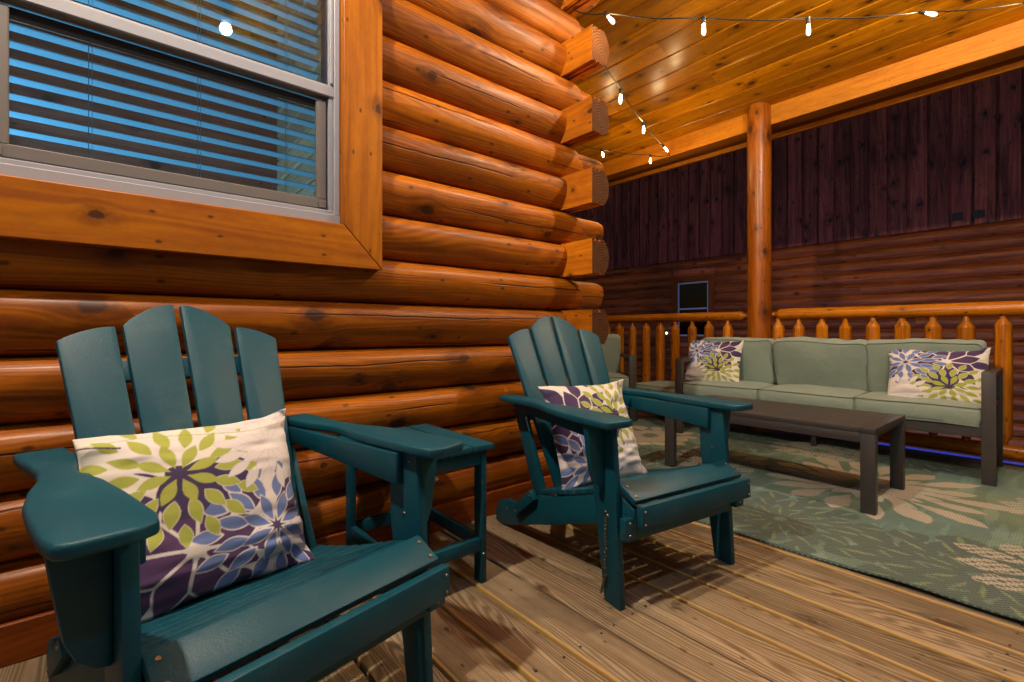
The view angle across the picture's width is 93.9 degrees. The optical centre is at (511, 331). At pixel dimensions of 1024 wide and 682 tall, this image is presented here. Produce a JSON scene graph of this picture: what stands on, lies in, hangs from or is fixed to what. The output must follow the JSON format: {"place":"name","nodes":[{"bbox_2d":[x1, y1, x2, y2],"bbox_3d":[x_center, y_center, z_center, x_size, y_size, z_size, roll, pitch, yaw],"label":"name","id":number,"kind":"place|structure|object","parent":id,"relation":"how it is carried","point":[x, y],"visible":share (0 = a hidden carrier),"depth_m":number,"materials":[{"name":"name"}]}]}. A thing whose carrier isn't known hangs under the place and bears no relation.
{"place":"outdoors","nodes":[
{"label":"outdoors","id":0,"kind":"place"},
{"bbox_2d":[568,68,1023,462],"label":"neighbour cabin","id":1,"kind":"object","parent":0,"point":[917,201],"visible":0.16,"depth_m":7.35,"materials":[{"name":"brown wood"}]},
{"bbox_2d":[671,273,715,341],"bbox_3d":[3.552,-0.450,9.390,0.055,1.300,0.923,0,0,-40],"label":"window","id":2,"kind":"structure","parent":1,"relation":"in","point":[694,293],"depth_m":9.38,"materials":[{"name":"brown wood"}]},
{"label":"deck joists","id":3,"kind":"structure","parent":0,"visible":0},
{"bbox_2d":[0,407,1023,681],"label":"deck","id":4,"kind":"structure","parent":3,"relation":"on","point":[534,607],"depth_m":1.48,"materials":[{"name":"brown wood"}]},
{"bbox_2d":[13,305,463,681],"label":"garden chair","id":5,"kind":"object","parent":4,"relation":"on","point":[89,534],"visible":0.91,"depth_m":1.04,"materials":[{"name":"teal plastic"}]},
{"bbox_2d":[72,408,314,622],"bbox_3d":[-0.750,0.425,1.168,0.133,0.428,0.463,-30,-19,36],"label":"throw pillow","id":6,"kind":"object","parent":5,"relation":"on","point":[220,500],"visible":0.82,"depth_m":1.12,"materials":[{"name":"fabric"}]},
{"bbox_2d":[0,0,608,667],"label":"log cabin","id":7,"kind":"object","parent":4,"relation":"on","point":[426,248],"visible":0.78,"depth_m":1.99,"materials":[{"name":"brown wood"}]},
{"bbox_2d":[0,0,319,192],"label":"window blind","id":8,"kind":"object","parent":7,"relation":"hanging from","point":[200,8],"depth_m":1.64,"materials":[{"name":"teal plastic"}]},
{"bbox_2d":[0,0,381,270],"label":"window","id":9,"kind":"structure","parent":7,"relation":"in","point":[46,196],"depth_m":1.59,"materials":[{"name":"brown wood"}]},
{"bbox_2d":[339,424,493,582],"bbox_3d":[-0.365,0.650,1.779,0.388,0.500,0.480,0,0,-40],"label":"side table","id":10,"kind":"object","parent":4,"relation":"on","point":[472,452],"visible":0.41,"depth_m":1.73,"materials":[{"name":"teal plastic"}]},
{"bbox_2d":[601,334,635,421],"bbox_3d":[0.844,0.461,5.086,0.762,0.877,0.706,0,0,0],"label":"armchair","id":11,"kind":"object","parent":4,"relation":"on","point":[611,349],"visible":0.2,"depth_m":5.03,"materials":[{"name":"green metal"}]},
{"bbox_2d":[496,316,752,610],"bbox_3d":[0.403,0.410,2.027,0.786,0.980,0.942,0,0,-31],"label":"garden chair","id":12,"kind":"object","parent":4,"relation":"on","point":[608,500],"visible":0.93,"depth_m":1.86,"materials":[{"name":"teal plastic"}]},
{"bbox_2d":[538,379,646,495],"bbox_3d":[0.352,0.427,2.027,0.457,0.444,0.124,0,-22,-31],"label":"throw pillow","id":13,"kind":"object","parent":12,"relation":"on","point":[570,445],"visible":0.7,"depth_m":1.99,"materials":[{"name":"fabric"}]},
{"bbox_2d":[636,380,674,419],"bbox_3d":[1.580,0.709,4.823,0.542,0.381,0.538,0,0,-40],"label":"ottoman","id":14,"kind":"object","parent":4,"relation":"on","point":[663,386],"visible":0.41,"depth_m":4.73,"materials":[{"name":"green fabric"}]},
{"bbox_2d":[607,311,746,382],"bbox_3d":[1.077,0.330,5.886,0.109,1.049,3.595,0,0,-40],"label":"porch railing","id":15,"kind":"object","parent":4,"relation":"on","point":[692,318],"visible":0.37,"depth_m":5.20,"materials":[{"name":"brown wood"}]},
{"bbox_2d":[747,102,771,431],"bbox_3d":[2.277,-0.595,4.410,0.203,2.990,0.204,0,0,-40],"label":"porch post","id":16,"kind":"object","parent":4,"relation":"on","point":[759,151],"visible":0.84,"depth_m":4.33,"materials":[{"name":"brown wood"}]},
{"bbox_2d":[571,0,1023,186],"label":"porch roof","id":17,"kind":"structure","parent":16,"relation":"on","point":[692,92],"depth_m":3.76,"materials":[{"name":"brown wood"}]},
{"bbox_2d":[575,2,1023,162],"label":"string lights","id":18,"kind":"object","parent":17,"relation":"hanging from","point":[606,14],"visible":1,"depth_m":2.53,"materials":[{"name":"white"}]},
{"bbox_2d":[626,406,1023,464],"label":"light strip","id":19,"kind":"object","parent":4,"relation":"on","point":[1010,462],"depth_m":3.50,"materials":[{"name":"blue"}]},
{"bbox_2d":[632,415,1023,620],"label":"outdoor rug","id":20,"kind":"object","parent":4,"relation":"on","point":[952,529],"visible":0.59,"depth_m":2.35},
{"bbox_2d":[665,395,904,514],"bbox_3d":[1.624,0.681,2.951,0.620,0.418,1.146,0,0,-40],"label":"coffee table","id":21,"kind":"object","parent":20,"relation":"on","point":[865,429],"visible":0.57,"depth_m":2.67,"materials":[{"name":"brown wood"}]},
{"bbox_2d":[675,337,1002,486],"bbox_3d":[2.366,0.469,3.720,0.712,0.861,2.000,0,0,-42],"label":"outdoor sofa","id":22,"kind":"object","parent":4,"relation":"on","point":[838,373],"visible":0.73,"depth_m":3.48,"materials":[{"name":"green fabric"}]},
{"bbox_2d":[684,340,743,381],"bbox_3d":[1.776,0.267,4.231,0.491,0.401,0.114,0,-18,46],"label":"throw pillow","id":23,"kind":"object","parent":22,"relation":"on","point":[715,361],"visible":0.98,"depth_m":4.18,"materials":[{"name":"fabric"}]},
{"bbox_2d":[887,347,990,404],"bbox_3d":[2.766,0.299,3.120,0.133,0.408,0.519,31,-22,-37],"label":"throw pillow","id":24,"kind":"object","parent":22,"relation":"on","point":[951,375],"visible":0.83,"depth_m":3.07,"materials":[{"name":"fabric"}]},
{"bbox_2d":[772,301,1023,461],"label":"porch railing","id":25,"kind":"object","parent":4,"relation":"on","point":[1003,337],"visible":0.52,"depth_m":3.46,"materials":[{"name":"brown wood"}]}
]}

